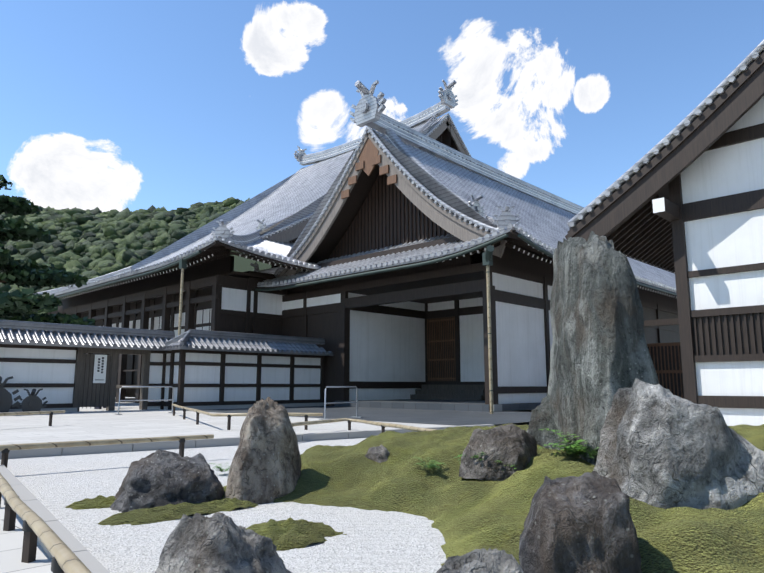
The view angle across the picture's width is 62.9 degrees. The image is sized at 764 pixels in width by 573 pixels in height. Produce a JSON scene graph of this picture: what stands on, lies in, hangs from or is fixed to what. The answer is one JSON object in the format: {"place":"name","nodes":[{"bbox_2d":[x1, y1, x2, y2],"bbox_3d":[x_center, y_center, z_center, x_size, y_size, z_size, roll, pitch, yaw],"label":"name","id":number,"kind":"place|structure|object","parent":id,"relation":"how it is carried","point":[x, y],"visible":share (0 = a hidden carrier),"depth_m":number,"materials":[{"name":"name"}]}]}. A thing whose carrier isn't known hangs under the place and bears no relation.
{"place":"outdoors","nodes":[
{"label":"outdoors","id":0,"kind":"place"},
{"bbox_2d":[0,397,531,572],"bbox_3d":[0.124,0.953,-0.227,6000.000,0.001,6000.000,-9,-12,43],"label":"ground","id":1,"kind":"structure","parent":0,"point":[375,541],"depth_m":4.45,"materials":[{"name":"white gravel"}]},
{"bbox_2d":[0,175,94,325],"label":"pine tree","id":2,"kind":"object","parent":1,"relation":"on","point":[24,305],"visible":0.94,"depth_m":28.99,"materials":[{"name":"green plant"}]},
{"bbox_2d":[65,495,115,509],"bbox_3d":[-2.317,1.791,5.230,0.400,0.092,0.600,-9,-12,43],"label":"moss cushion","id":3,"kind":"object","parent":1,"relation":"on","point":[99,501],"visible":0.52,"depth_m":5.09,"materials":[{"name":"green plant"}]},
{"bbox_2d":[0,197,270,314],"bbox_3d":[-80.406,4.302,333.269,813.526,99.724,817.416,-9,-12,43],"label":"hill forest","id":4,"kind":"object","parent":1,"relation":"on","point":[93,243],"visible":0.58,"depth_m":248.32,"materials":[{"name":"green plant"}]},
{"bbox_2d":[98,502,218,525],"bbox_3d":[-1.621,1.723,4.795,0.440,0.091,1.100,-9,-12,43],"label":"moss patch","id":5,"kind":"object","parent":1,"relation":"on","point":[167,512],"visible":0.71,"depth_m":4.62,"materials":[{"name":"green plant"}]},
{"bbox_2d":[110,449,223,512],"bbox_3d":[-1.863,1.662,5.399,0.953,0.517,1.206,4,-10,-25],"label":"flat rock","id":6,"kind":"object","parent":1,"relation":"on","point":[159,477],"visible":0.73,"depth_m":5.03,"materials":[{"name":"grey stone"}]},
{"bbox_2d":[0,404,436,572],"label":"bamboo rail fences","id":7,"kind":"object","parent":1,"relation":"on","point":[65,559],"visible":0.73,"depth_m":4.21,"materials":[{"name":"beige wood"}]},
{"bbox_2d":[209,463,229,471],"bbox_3d":[-1.767,2.003,6.929,0.289,0.096,0.253,3,-9,-17],"label":"fern","id":8,"kind":"object","parent":1,"relation":"on","point":[221,469],"visible":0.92,"depth_m":6.87,"materials":[{"name":"green plant"}]},
{"bbox_2d":[155,512,291,572],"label":"rock","id":9,"kind":"object","parent":1,"relation":"on","point":[218,542],"visible":1,"depth_m":2.79,"materials":[{"name":"grey stone"}]},
{"bbox_2d":[201,497,258,513],"bbox_3d":[-1.268,1.774,5.115,0.400,0.089,0.600,-9,-12,43],"label":"moss patch","id":10,"kind":"object","parent":1,"relation":"on","point":[227,504],"visible":0.5,"depth_m":5.01,"materials":[{"name":"green plant"}]},
{"bbox_2d":[224,397,301,503],"bbox_3d":[-1.087,1.469,5.605,0.627,0.944,0.920,-3,-10,21],"label":"upright rock","id":11,"kind":"object","parent":1,"relation":"on","point":[266,465],"visible":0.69,"depth_m":5.42,"materials":[{"name":"grey stone"}]},
{"bbox_2d":[246,517,346,550],"bbox_3d":[-0.639,1.583,4.071,0.600,0.140,0.760,-9,-12,43],"label":"moss patch","id":12,"kind":"object","parent":1,"relation":"on","point":[288,534],"visible":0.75,"depth_m":3.97,"materials":[{"name":"green plant"}]},
{"bbox_2d":[221,423,763,572],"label":"moss mound","id":13,"kind":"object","parent":1,"relation":"on","point":[465,515],"depth_m":4.68,"materials":[{"name":"green plant"}]},
{"bbox_2d":[365,444,389,462],"bbox_3d":[-0.017,1.682,6.295,0.374,0.189,0.368,-9,-12,43],"label":"rock","id":14,"kind":"object","parent":13,"relation":"on","point":[380,453],"visible":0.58,"depth_m":6.17,"materials":[{"name":"grey stone"}]},
{"bbox_2d":[414,457,445,469],"bbox_3d":[0.426,1.568,5.574,0.286,0.109,0.279,-4,-10,21],"label":"fern","id":15,"kind":"object","parent":13,"relation":"on","point":[433,465],"visible":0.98,"depth_m":5.54,"materials":[{"name":"green plant"}]},
{"bbox_2d":[454,452,483,463],"bbox_3d":[0.901,1.473,5.428,0.470,0.176,0.517,4,-10,-24],"label":"fern","id":16,"kind":"object","parent":13,"relation":"on","point":[470,457],"visible":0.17,"depth_m":5.36,"materials":[{"name":"green plant"}]},
{"bbox_2d":[436,548,523,572],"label":"rock","id":17,"kind":"object","parent":13,"relation":"on","point":[483,560],"visible":1,"depth_m":2.45,"materials":[{"name":"grey stone"}]},
{"bbox_2d":[459,424,536,480],"bbox_3d":[1.008,1.426,5.461,0.685,0.441,0.721,-6,-11,32],"label":"round rock","id":18,"kind":"object","parent":13,"relation":"on","point":[509,445],"visible":0.85,"depth_m":5.22,"materials":[{"name":"grey stone"}]},
{"bbox_2d":[526,394,559,449],"bbox_3d":[1.691,1.333,6.157,0.606,0.552,0.690,-7,-11,38],"label":"rock","id":19,"kind":"object","parent":13,"relation":"on","point":[541,416],"visible":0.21,"depth_m":5.98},
{"bbox_2d":[538,428,592,455],"bbox_3d":[1.516,1.242,5.034,0.517,0.209,0.601,-9,-12,43],"label":"fern","id":20,"kind":"object","parent":13,"relation":"on","point":[570,449],"visible":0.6,"depth_m":4.98,"materials":[{"name":"green plant"}]},
{"bbox_2d":[561,434,598,457],"bbox_3d":[1.667,1.264,4.917,0.496,0.175,0.511,-9,-12,43],"label":"fern","id":21,"kind":"object","parent":13,"relation":"on","point":[584,450],"visible":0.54,"depth_m":4.86,"materials":[{"name":"green plant"}]},
{"bbox_2d":[519,471,641,572],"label":"boulder","id":22,"kind":"object","parent":13,"relation":"on","point":[583,523],"visible":1,"depth_m":2.56,"materials":[{"name":"grey stone"}]},
{"bbox_2d":[547,231,658,464],"bbox_3d":[1.970,0.506,5.727,0.801,2.105,2.031,0,-9,1],"label":"standing stone","id":23,"kind":"object","parent":13,"relation":"on","point":[600,356],"visible":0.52,"depth_m":5.02,"materials":[{"name":"grey stone"}]},
{"bbox_2d":[593,378,763,509],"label":"boulder","id":24,"kind":"object","parent":13,"relation":"on","point":[660,446],"visible":0.79,"depth_m":3.67,"materials":[{"name":"grey stone"}]},
{"bbox_2d":[565,40,763,425],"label":"building","id":25,"kind":"structure","parent":1,"relation":"on","point":[683,200],"depth_m":14.33,"materials":[{"name":"paint"}]},
{"bbox_2d":[0,399,531,572],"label":"paved path","id":26,"kind":"structure","parent":0,"point":[92,423],"depth_m":12.61,"materials":[{"name":"grey stone"}]},
{"bbox_2d":[0,376,47,415],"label":"old onigawara display","id":27,"kind":"object","parent":26,"relation":"on","point":[32,401],"visible":0.96,"depth_m":18.73,"materials":[{"name":"grey ceramic"}]},
{"bbox_2d":[115,386,175,414],"bbox_3d":[-7.362,3.551,19.570,1.779,0.861,0.340,8,-12,-41],"label":"metal barrier","id":28,"kind":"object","parent":26,"relation":"on","point":[146,400],"depth_m":19.59,"materials":[{"name":"grey metal"}]},
{"bbox_2d":[0,320,333,411],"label":"garden wall","id":29,"kind":"structure","parent":26,"relation":"on","point":[201,369],"depth_m":22.99,"materials":[{"name":"paint"}]},
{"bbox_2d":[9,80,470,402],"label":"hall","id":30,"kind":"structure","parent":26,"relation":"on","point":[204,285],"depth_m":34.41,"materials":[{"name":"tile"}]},
{"bbox_2d":[319,386,362,419],"bbox_3d":[-1.082,3.106,16.756,0.340,0.861,1.520,-6,-11,33],"label":"metal barrier","id":31,"kind":"object","parent":26,"relation":"on","point":[356,416],"visible":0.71,"depth_m":16.75,"materials":[{"name":"grey metal"}]},
{"bbox_2d":[250,80,679,413],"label":"temple building","id":32,"kind":"structure","parent":26,"relation":"on","point":[428,285],"depth_m":27.41,"materials":[{"name":"tile"}]},
{"bbox_2d":[0,0,763,211],"label":"sky","id":33,"kind":"structure","parent":0,"point":[107,105],"materials":[{"name":"blue"}]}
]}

